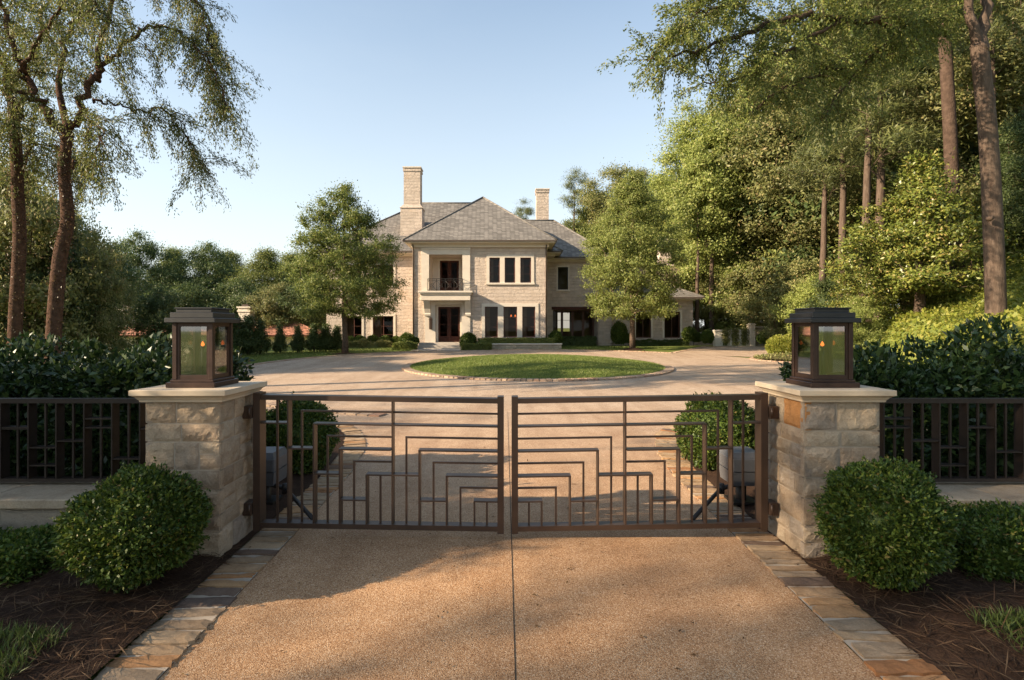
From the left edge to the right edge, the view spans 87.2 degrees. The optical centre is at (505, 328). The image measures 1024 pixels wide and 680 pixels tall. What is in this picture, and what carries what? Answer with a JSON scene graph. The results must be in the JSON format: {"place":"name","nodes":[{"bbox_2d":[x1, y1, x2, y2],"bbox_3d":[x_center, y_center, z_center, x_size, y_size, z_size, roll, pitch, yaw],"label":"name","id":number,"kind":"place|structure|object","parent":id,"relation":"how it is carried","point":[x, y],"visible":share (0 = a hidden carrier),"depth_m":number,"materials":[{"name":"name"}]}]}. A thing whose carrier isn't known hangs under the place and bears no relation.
{"place":"outdoors","nodes":[
{"label":"outdoors","id":0,"kind":"place"},
{"bbox_2d":[0,0,899,325],"label":"sky","id":1,"kind":"structure","parent":0,"point":[494,100],"materials":[{"name":"blue"}]},
{"bbox_2d":[158,407,881,679],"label":"driveway","id":2,"kind":"structure","parent":0,"point":[367,604],"depth_m":3.88,"materials":[{"name":"concrete"}]},
{"bbox_2d":[410,353,665,378],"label":"lawn island","id":3,"kind":"structure","parent":0,"point":[543,375],"depth_m":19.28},
{"bbox_2d":[88,255,1023,679],"bbox_3d":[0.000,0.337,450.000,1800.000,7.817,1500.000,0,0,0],"label":"ground","id":4,"kind":"structure","parent":0,"point":[656,349],"depth_m":21.57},
{"bbox_2d":[0,482,101,531],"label":"garden wall","id":5,"kind":"structure","parent":4,"relation":"on","point":[27,504],"depth_m":4.47,"materials":[{"name":"stone"}]},
{"bbox_2d":[0,398,146,481],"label":"metal fence","id":6,"kind":"object","parent":5,"relation":"on","point":[6,427],"visible":0.77,"depth_m":4.85,"materials":[{"name":"metal"}]},
{"bbox_2d":[0,223,121,361],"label":"understory tree","id":7,"kind":"object","parent":4,"relation":"on","point":[29,276],"visible":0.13,"depth_m":19.47,"materials":[{"name":"green plant"}]},
{"bbox_2d":[0,159,122,362],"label":"understory tree","id":8,"kind":"object","parent":4,"relation":"on","point":[43,220],"visible":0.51,"depth_m":18.46,"materials":[{"name":"green plant"}]},
{"bbox_2d":[0,0,131,346],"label":"weeping tree","id":9,"kind":"object","parent":4,"relation":"on","point":[22,162],"visible":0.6,"depth_m":14.21,"materials":[{"name":"green plant"}]},
{"bbox_2d":[55,211,136,343],"bbox_3d":[-19.188,-1.628,23.963,4.505,7.626,4.656,0,0,40],"label":"understory tree","id":10,"kind":"object","parent":4,"relation":"on","point":[121,258],"visible":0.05,"depth_m":24.81,"materials":[{"name":"green plant"}]},
{"bbox_2d":[63,248,141,360],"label":"understory tree","id":11,"kind":"object","parent":4,"relation":"on","point":[112,324],"visible":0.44,"depth_m":21.00,"materials":[{"name":"green plant"}]},
{"bbox_2d":[47,185,161,344],"bbox_3d":[-27.869,-2.430,32.057,12.361,13.282,10.452,0,0,-36],"label":"broadleaf tree","id":12,"kind":"object","parent":4,"relation":"on","point":[131,275],"visible":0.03,"depth_m":34.02,"materials":[{"name":"green plant"}]},
{"bbox_2d":[100,239,161,322],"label":"broadleaf tree","id":13,"kind":"object","parent":4,"relation":"on","point":[141,288],"visible":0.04,"depth_m":52.45,"materials":[{"name":"green plant"}]},
{"bbox_2d":[0,0,269,357],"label":"weeping tree","id":14,"kind":"object","parent":4,"relation":"on","point":[65,160],"visible":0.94,"depth_m":12.88,"materials":[{"name":"green plant"}]},
{"bbox_2d":[111,225,182,306],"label":"broadleaf tree","id":15,"kind":"object","parent":4,"relation":"on","point":[148,249],"visible":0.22,"depth_m":59.26,"materials":[{"name":"green plant"}]},
{"bbox_2d":[116,285,192,356],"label":"understory tree","id":16,"kind":"object","parent":4,"relation":"on","point":[147,313],"visible":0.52,"depth_m":39.50,"materials":[{"name":"green plant"}]},
{"bbox_2d":[0,426,343,679],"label":"mulch bed","id":17,"kind":"object","parent":4,"relation":"on","point":[271,509],"visible":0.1,"depth_m":3.47,"materials":[{"name":"soil"}]},
{"bbox_2d":[0,522,61,587],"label":"box hedge","id":18,"kind":"object","parent":17,"relation":"on","point":[22,549],"visible":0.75,"depth_m":3.92,"materials":[{"name":"green plant"}]},
{"bbox_2d":[0,329,254,475],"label":"laurel hedge","id":19,"kind":"object","parent":17,"relation":"on","point":[56,374],"visible":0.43,"depth_m":5.44,"materials":[{"name":"green plant"}]},
{"bbox_2d":[45,456,216,594],"bbox_3d":[-2.630,1.433,3.839,1.014,0.985,0.936,0,0,0],"label":"round boxwood","id":20,"kind":"object","parent":17,"relation":"on","point":[124,527],"visible":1,"depth_m":3.59,"materials":[{"name":"green plant"}]},
{"bbox_2d":[266,391,340,474],"bbox_3d":[-2.703,1.389,6.994,1.070,1.127,1.060,0,0,0],"label":"round boxwood","id":21,"kind":"object","parent":17,"relation":"on","point":[309,418],"visible":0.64,"depth_m":6.74,"materials":[{"name":"green plant"}]},
{"bbox_2d":[0,602,1023,679],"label":"ornamental grass","id":22,"kind":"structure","parent":17,"relation":"on","point":[999,617],"depth_m":3.08,"materials":[{"name":"plant"}]},
{"bbox_2d":[132,279,213,342],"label":"understory tree","id":23,"kind":"object","parent":4,"relation":"on","point":[193,293],"visible":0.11,"depth_m":49.58,"materials":[{"name":"green plant"}]},
{"bbox_2d":[144,240,241,305],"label":"broadleaf tree","id":24,"kind":"object","parent":4,"relation":"on","point":[202,264],"visible":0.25,"depth_m":60.75,"materials":[{"name":"green plant"}]},
{"bbox_2d":[128,381,266,556],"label":"stone pillar","id":25,"kind":"structure","parent":4,"relation":"on","point":[204,436],"depth_m":4.38,"materials":[{"name":"stone"}]},
{"bbox_2d":[164,307,239,387],"bbox_3d":[-2.627,0.163,4.685,0.424,0.673,0.424,0,0,0],"label":"pillar lantern","id":26,"kind":"object","parent":25,"relation":"on","point":[203,374],"visible":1,"depth_m":4.53,"materials":[{"name":"brown metal"}]},
{"bbox_2d":[242,391,503,533],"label":"driveway gate","id":27,"kind":"structure","parent":25,"relation":"attached to","point":[255,506],"depth_m":4.82,"materials":[{"name":"brown metal"}]},
{"bbox_2d":[109,304,320,355],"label":"tiled house","id":28,"kind":"structure","parent":4,"relation":"on","point":[243,309],"depth_m":47.00,"materials":[{"name":"paint"}]},
{"bbox_2d":[208,246,247,286],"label":"broadleaf tree","id":29,"kind":"object","parent":4,"relation":"on","point":[236,257],"visible":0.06,"depth_m":67.51,"materials":[{"name":"green plant"}]},
{"bbox_2d":[94,421,365,679],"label":"stone edging","id":30,"kind":"object","parent":4,"relation":"on","point":[159,651],"visible":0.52,"depth_m":3.72,"materials":[{"name":"stone"}]},
{"bbox_2d":[221,314,252,354],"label":"conical evergreen","id":31,"kind":"object","parent":4,"relation":"on","point":[239,343],"visible":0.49,"depth_m":29.56,"materials":[{"name":"green plant"}]},
{"bbox_2d":[203,275,284,315],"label":"understory tree","id":32,"kind":"object","parent":4,"relation":"on","point":[239,290],"visible":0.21,"depth_m":50.84,"materials":[{"name":"green plant"}]},
{"bbox_2d":[236,314,265,354],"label":"conical evergreen","id":33,"kind":"object","parent":4,"relation":"on","point":[248,324],"visible":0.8,"depth_m":29.98,"materials":[{"name":"green plant"}]},
{"bbox_2d":[224,245,295,316],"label":"broadleaf tree","id":34,"kind":"object","parent":4,"relation":"on","point":[258,268],"visible":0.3,"depth_m":59.00,"materials":[{"name":"green plant"}]},
{"bbox_2d":[251,318,273,353],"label":"conical evergreen","id":35,"kind":"object","parent":4,"relation":"on","point":[259,326],"visible":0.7,"depth_m":30.45,"materials":[{"name":"green plant"}]},
{"bbox_2d":[235,280,310,328],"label":"understory tree","id":36,"kind":"object","parent":4,"relation":"on","point":[260,302],"visible":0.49,"depth_m":48.61,"materials":[{"name":"green plant"}]},
{"bbox_2d":[271,323,289,352],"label":"conical evergreen","id":37,"kind":"object","parent":4,"relation":"on","point":[280,344],"visible":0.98,"depth_m":31.34,"materials":[{"name":"green plant"}]},
{"bbox_2d":[266,447,312,519],"bbox_3d":[-2.318,1.625,5.377,0.478,0.650,1.380,0,0,-33],"label":"gate operator","id":38,"kind":"object","parent":4,"relation":"on","point":[270,469],"visible":0.41,"depth_m":5.61,"materials":[{"name":"plastic"}]},
{"bbox_2d":[267,278,325,327],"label":"understory tree","id":39,"kind":"object","parent":4,"relation":"on","point":[284,303],"visible":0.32,"depth_m":48.60,"materials":[{"name":"green plant"}]},
{"bbox_2d":[288,325,306,352],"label":"conical evergreen","id":40,"kind":"object","parent":4,"relation":"on","point":[297,342],"visible":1,"depth_m":32.05,"materials":[{"name":"green plant"}]},
{"bbox_2d":[304,322,324,351],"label":"conical evergreen","id":41,"kind":"object","parent":4,"relation":"on","point":[312,340],"visible":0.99,"depth_m":32.59,"materials":[{"name":"green plant"}]},
{"bbox_2d":[314,322,335,350],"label":"conical evergreen","id":42,"kind":"object","parent":4,"relation":"on","point":[325,333],"visible":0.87,"depth_m":32.99,"materials":[{"name":"green plant"}]},
{"bbox_2d":[268,177,412,352],"bbox_3d":[-9.284,-3.573,31.271,8.079,10.450,7.396,0,0,-34],"label":"lawn tree","id":43,"kind":"object","parent":4,"relation":"on","point":[357,220],"visible":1,"depth_m":29.98,"materials":[{"name":"green plant"}]},
{"bbox_2d":[242,350,440,416],"bbox_3d":[-7.192,1.635,22.206,7.915,0.486,23.120,0,0,-4],"label":"court edging","id":44,"kind":"object","parent":4,"relation":"on","point":[270,404],"visible":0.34,"depth_m":22.77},
{"bbox_2d":[348,338,392,347],"bbox_3d":[-9.601,1.091,37.940,3.353,0.842,1.064,0,0,0],"label":"foundation hedge","id":45,"kind":"object","parent":4,"relation":"on","point":[368,344],"visible":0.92,"depth_m":37.70,"materials":[{"name":"green plant"}]},
{"bbox_2d":[236,345,669,364],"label":"verge grass","id":46,"kind":"structure","parent":4,"relation":"on","point":[295,355],"depth_m":32.48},
{"bbox_2d":[321,166,704,348],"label":"stone house","id":47,"kind":"structure","parent":4,"relation":"on","point":[482,267],"depth_m":38.32,"materials":[{"name":"stone"}]},
{"bbox_2d":[347,314,363,336],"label":"window","id":48,"kind":"structure","parent":47,"relation":"in","point":[355,326],"depth_m":40.17,"materials":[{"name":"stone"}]},
{"bbox_2d":[371,314,395,337],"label":"window","id":49,"kind":"structure","parent":47,"relation":"in","point":[384,325],"depth_m":40.17,"materials":[{"name":"stone"}]},
{"bbox_2d":[486,255,534,284],"bbox_3d":[0.349,-4.014,37.043,3.352,2.063,0.295,0,0,0],"label":"window","id":50,"kind":"structure","parent":47,"relation":"in","point":[500,269],"depth_m":37.14,"materials":[{"name":"stone"}]},
{"bbox_2d":[482,303,538,336],"bbox_3d":[0.338,-0.521,37.072,3.911,2.334,0.235,0,0,0],"label":"window","id":51,"kind":"structure","parent":47,"relation":"in","point":[498,319],"depth_m":37.14,"materials":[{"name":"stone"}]},
{"bbox_2d":[556,266,569,290],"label":"window","id":52,"kind":"structure","parent":47,"relation":"in","point":[563,272],"depth_m":41.67,"materials":[{"name":"glass"}]},
{"bbox_2d":[553,310,593,336],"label":"porch doors","id":53,"kind":"structure","parent":47,"relation":"in","point":[577,323],"depth_m":43.14,"materials":[{"name":"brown wood"}]},
{"bbox_2d":[635,311,652,337],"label":"window","id":54,"kind":"structure","parent":47,"relation":"in","point":[644,329],"depth_m":41.67,"materials":[{"name":"stone"}]},
{"bbox_2d":[662,310,681,337],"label":"window","id":55,"kind":"structure","parent":47,"relation":"in","point":[672,327],"depth_m":41.67,"materials":[{"name":"stone"}]},
{"bbox_2d":[238,350,791,409],"bbox_3d":[1.300,1.615,22.800,24.400,0.408,24.400,0,0,0],"label":"motor court","id":56,"kind":"object","parent":4,"relation":"on","point":[387,375],"visible":0.47,"depth_m":17.19,"materials":[{"name":"concrete"}]},
{"bbox_2d":[491,343,561,348],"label":"planter wall","id":57,"kind":"structure","parent":4,"relation":"on","point":[526,345],"depth_m":35.60,"materials":[{"name":"stone"}]},
{"bbox_2d":[477,337,554,342],"bbox_3d":[0.740,0.845,35.843,5.261,0.554,0.562,0,0,0],"label":"planter hedge","id":58,"kind":"object","parent":57,"relation":"on","point":[517,340],"visible":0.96,"depth_m":35.72,"materials":[{"name":"green plant"}]},
{"bbox_2d":[401,360,673,380],"bbox_3d":[1.300,1.617,22.800,11.200,0.312,11.200,0,0,0],"label":"island edging","id":59,"kind":"object","parent":4,"relation":"on","point":[666,370],"visible":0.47,"depth_m":18.05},
{"bbox_2d":[554,165,591,237],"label":"tree","id":60,"kind":"object","parent":4,"relation":"on","point":[569,185],"visible":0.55,"depth_m":61.57,"materials":[{"name":"green plant"}]},
{"bbox_2d":[561,335,596,345],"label":"foundation hedge","id":61,"kind":"object","parent":4,"relation":"on","point":[587,340],"visible":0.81,"depth_m":40.20,"materials":[{"name":"green plant"}]},
{"bbox_2d":[564,184,607,238],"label":"broadleaf tree","id":62,"kind":"object","parent":4,"relation":"on","point":[583,221],"visible":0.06,"depth_m":62.48,"materials":[{"name":"green plant"}]},
{"bbox_2d":[573,157,655,249],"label":"tall tree","id":63,"kind":"object","parent":4,"relation":"on","point":[615,174],"visible":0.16,"depth_m":59.24,"materials":[{"name":"green plant"}]},
{"bbox_2d":[610,321,627,344],"bbox_3d":[8.511,0.339,40.194,1.402,1.906,1.296,0,0,-17],"label":"boxwood ball","id":64,"kind":"object","parent":4,"relation":"on","point":[618,331],"visible":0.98,"depth_m":39.86,"materials":[{"name":"green plant"}]},
{"bbox_2d":[575,166,695,347],"bbox_3d":[8.196,-4.472,34.502,7.447,11.770,7.878,0,0,-3],"label":"lawn tree","id":65,"kind":"object","parent":4,"relation":"on","point":[628,196],"visible":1,"depth_m":33.47,"materials":[{"name":"green plant"}]},
{"bbox_2d":[635,338,689,345],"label":"foundation hedge","id":66,"kind":"object","parent":4,"relation":"on","point":[669,342],"visible":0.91,"depth_m":40.49,"materials":[{"name":"green plant"}]},
{"bbox_2d":[661,141,738,331],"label":"slender tree","id":67,"kind":"object","parent":4,"relation":"on","point":[689,210],"visible":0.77,"depth_m":42.07,"materials":[{"name":"green plant"}]},
{"bbox_2d":[640,93,780,328],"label":"tall tree","id":68,"kind":"object","parent":4,"relation":"on","point":[716,244],"visible":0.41,"depth_m":44.90,"materials":[{"name":"green plant"}]},
{"bbox_2d":[668,111,758,330],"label":"slender tree","id":69,"kind":"object","parent":4,"relation":"on","point":[720,170],"visible":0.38,"depth_m":42.79,"materials":[{"name":"green plant"}]},
{"bbox_2d":[670,346,768,356],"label":"side drive","id":70,"kind":"structure","parent":4,"relation":"on","point":[746,351],"depth_m":32.97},
{"bbox_2d":[685,268,754,331],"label":"understory tree","id":71,"kind":"object","parent":4,"relation":"on","point":[703,310],"visible":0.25,"depth_m":44.53,"materials":[{"name":"green plant"}]},
{"bbox_2d":[693,447,754,519],"bbox_3d":[2.278,1.625,5.377,0.478,0.650,1.380,0,0,33],"label":"gate operator","id":72,"kind":"object","parent":4,"relation":"on","point":[749,466],"visible":0.7,"depth_m":5.58,"materials":[{"name":"plastic"}]},
{"bbox_2d":[685,249,771,329],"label":"understory tree","id":73,"kind":"object","parent":4,"relation":"on","point":[725,323],"visible":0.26,"depth_m":43.46,"materials":[{"name":"green plant"}]},
{"bbox_2d":[714,249,792,344],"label":"understory tree","id":74,"kind":"object","parent":4,"relation":"on","point":[747,318],"visible":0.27,"depth_m":41.34,"materials":[{"name":"green plant"}]},
{"bbox_2d":[687,46,836,293],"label":"tall tree","id":75,"kind":"object","parent":4,"relation":"on","point":[773,243],"visible":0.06,"depth_m":43.12,"materials":[{"name":"green plant"}]},
{"bbox_2d":[736,258,831,342],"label":"understory tree","id":76,"kind":"object","parent":4,"relation":"on","point":[775,326],"visible":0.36,"depth_m":37.59,"materials":[{"name":"green plant"}]},
{"bbox_2d":[595,0,999,285],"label":"overhanging tree","id":77,"kind":"object","parent":4,"relation":"on","point":[913,33],"visible":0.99,"depth_m":15.71,"materials":[{"name":"green plant"}]},
{"bbox_2d":[765,271,831,344],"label":"understory tree","id":78,"kind":"object","parent":4,"relation":"on","point":[797,300],"visible":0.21,"depth_m":33.93,"materials":[{"name":"green plant"}]},
{"bbox_2d":[693,30,905,291],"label":"tall tree","id":79,"kind":"object","parent":4,"relation":"on","point":[760,228],"visible":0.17,"depth_m":40.31,"materials":[{"name":"green plant"}]},
{"bbox_2d":[655,425,949,679],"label":"stone edging","id":80,"kind":"object","parent":4,"relation":"on","point":[873,649],"visible":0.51,"depth_m":3.73,"materials":[{"name":"stone"}]},
{"bbox_2d":[755,381,896,557],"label":"stone pillar","id":81,"kind":"structure","parent":4,"relation":"on","point":[814,434],"depth_m":4.38,"materials":[{"name":"stone"}]},
{"bbox_2d":[512,391,778,533],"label":"driveway gate","id":82,"kind":"structure","parent":81,"relation":"attached to","point":[765,506],"depth_m":4.81,"materials":[{"name":"brown metal"}]},
{"bbox_2d":[785,307,860,387],"bbox_3d":[2.755,0.163,4.685,0.424,0.673,0.424,0,0,0],"label":"pillar lantern","id":83,"kind":"object","parent":81,"relation":"on","point":[829,364],"visible":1,"depth_m":4.60,"materials":[{"name":"brown metal"}]},
{"bbox_2d":[801,274,855,344],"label":"understory tree","id":84,"kind":"object","parent":4,"relation":"on","point":[827,285],"visible":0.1,"depth_m":31.03,"materials":[{"name":"green plant"}]},
{"bbox_2d":[776,40,885,350],"bbox_3d":[19.765,-8.438,33.063,6.491,20.197,5.655,0,0,-44],"label":"pine tree","id":85,"kind":"object","parent":4,"relation":"on","point":[830,180],"visible":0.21,"depth_m":32.85,"materials":[{"name":"green plant"}]},
{"bbox_2d":[772,5,906,297],"bbox_3d":[19.474,-9.367,31.369,6.202,22.153,7.120,0,0,-27],"label":"pine tree","id":86,"kind":"object","parent":4,"relation":"on","point":[843,205],"visible":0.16,"depth_m":31.11,"materials":[{"name":"green plant"}]},
{"bbox_2d":[727,0,952,283],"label":"tall tree","id":87,"kind":"object","parent":4,"relation":"on","point":[831,221],"visible":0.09,"depth_m":37.67,"materials":[{"name":"green plant"}]},
{"bbox_2d":[704,52,978,305],"bbox_3d":[28.744,-10.959,44.363,25.806,25.224,30.518,0,0,17],"label":"broadleaf tree","id":88,"kind":"object","parent":4,"relation":"on","point":[801,250],"visible":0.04,"depth_m":39.55,"materials":[{"name":"green plant"}]},
{"bbox_2d":[676,418,1023,679],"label":"mulch bed","id":89,"kind":"object","parent":4,"relation":"on","point":[930,652],"visible":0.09,"depth_m":3.42,"materials":[{"name":"soil"}]},
{"bbox_2d":[0,542,1023,679],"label":"pine straw","id":90,"kind":"object","parent":89,"relation":"on","point":[226,562],"visible":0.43,"depth_m":3.41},
{"bbox_2d":[671,390,754,470],"bbox_3d":[2.884,1.395,7.154,1.220,1.121,1.223,0,0,0],"label":"round boxwood","id":91,"kind":"object","parent":89,"relation":"on","point":[709,419],"visible":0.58,"depth_m":6.86,"materials":[{"name":"green plant"}]},
{"bbox_2d":[807,455,964,592],"bbox_3d":[2.698,1.420,3.841,0.898,1.010,0.885,0,0,-42],"label":"round boxwood","id":92,"kind":"object","parent":89,"relation":"on","point":[897,522],"visible":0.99,"depth_m":3.62,"materials":[{"name":"green plant"}]},
{"bbox_2d":[777,314,1023,475],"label":"laurel hedge","id":93,"kind":"object","parent":89,"relation":"on","point":[955,372],"visible":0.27,"depth_m":5.59,"materials":[{"name":"green plant"}]},
{"bbox_2d":[949,497,1023,583],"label":"box hedge","id":94,"kind":"object","parent":89,"relation":"on","point":[991,541],"visible":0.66,"depth_m":3.88,"materials":[{"name":"green plant"}]},
{"bbox_2d":[838,295,888,349],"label":"understory tree","id":95,"kind":"object","parent":4,"relation":"on","point":[860,308],"visible":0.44,"depth_m":22.17,"materials":[{"name":"green plant"}]},
{"bbox_2d":[801,0,942,321],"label":"pine tree","id":96,"kind":"object","parent":4,"relation":"on","point":[870,142],"visible":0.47,"depth_m":26.80,"materials":[{"name":"green plant"}]},
{"bbox_2d":[824,219,927,322],"bbox_3d":[15.944,-2.383,23.483,3.880,4.796,4.350,0,0,-32],"label":"magnolia","id":97,"kind":"object","parent":4,"relation":"on","point":[866,279],"visible":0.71,"depth_m":23.10,"materials":[{"name":"green plant"}]},
{"bbox_2d":[737,0,1021,302],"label":"broadleaf tree","id":98,"kind":"object","parent":4,"relation":"on","point":[972,148],"visible":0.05,"depth_m":35.38,"materials":[{"name":"green plant"}]},
{"bbox_2d":[803,0,974,318],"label":"pine tree","id":99,"kind":"object","parent":4,"relation":"on","point":[880,186],"visible":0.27,"depth_m":27.54,"materials":[{"name":"green plant"}]},
{"bbox_2d":[777,0,1006,314],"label":"smooth tree","id":100,"kind":"object","parent":4,"relation":"on","point":[995,283],"visible":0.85,"depth_m":16.84,"materials":[{"name":"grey plant"}]},
{"bbox_2d":[814,146,1023,312],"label":"magnolia","id":101,"kind":"object","parent":4,"relation":"on","point":[922,203],"visible":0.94,"depth_m":21.72,"materials":[{"name":"green plant"}]},
{"bbox_2d":[854,0,1023,265],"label":"tall tree","id":102,"kind":"object","parent":4,"relation":"on","point":[1010,97],"visible":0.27,"depth_m":25.83,"materials":[{"name":"green plant"}]},
{"bbox_2d":[864,248,1023,367],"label":"ground cover","id":103,"kind":"object","parent":4,"relation":"on","point":[1016,314],"visible":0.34,"depth_m":20.21,"materials":[{"name":"green plant"}]},
{"bbox_2d":[909,0,1023,102],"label":"pine tree","id":104,"kind":"object","parent":4,"relation":"on","point":[965,51],"visible":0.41,"depth_m":23.89,"materials":[{"name":"green plant"}]},
{"bbox_2d":[935,482,1023,514],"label":"garden wall","id":105,"kind":"structure","parent":4,"relation":"on","point":[970,492],"depth_m":4.64,"materials":[{"name":"stone"}]},
{"bbox_2d":[877,398,1023,481],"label":"metal fence","id":106,"kind":"object","parent":105,"relation":"on","point":[990,426],"visible":0.72,"depth_m":4.85,"materials":[{"name":"metal"}]},
{"bbox_2d":[938,185,1023,273],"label":"magnolia","id":107,"kind":"object","parent":4,"relation":"on","point":[1007,247],"visible":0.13,"depth_m":24.30,"materials":[{"name":"green plant"}]},
{"bbox_2d":[964,103,1023,242],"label":"broadleaf tree","id":108,"kind":"object","parent":4,"relation":"on","point":[1012,166],"visible":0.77,"depth_m":21.90,"materials":[{"name":"green plant"}]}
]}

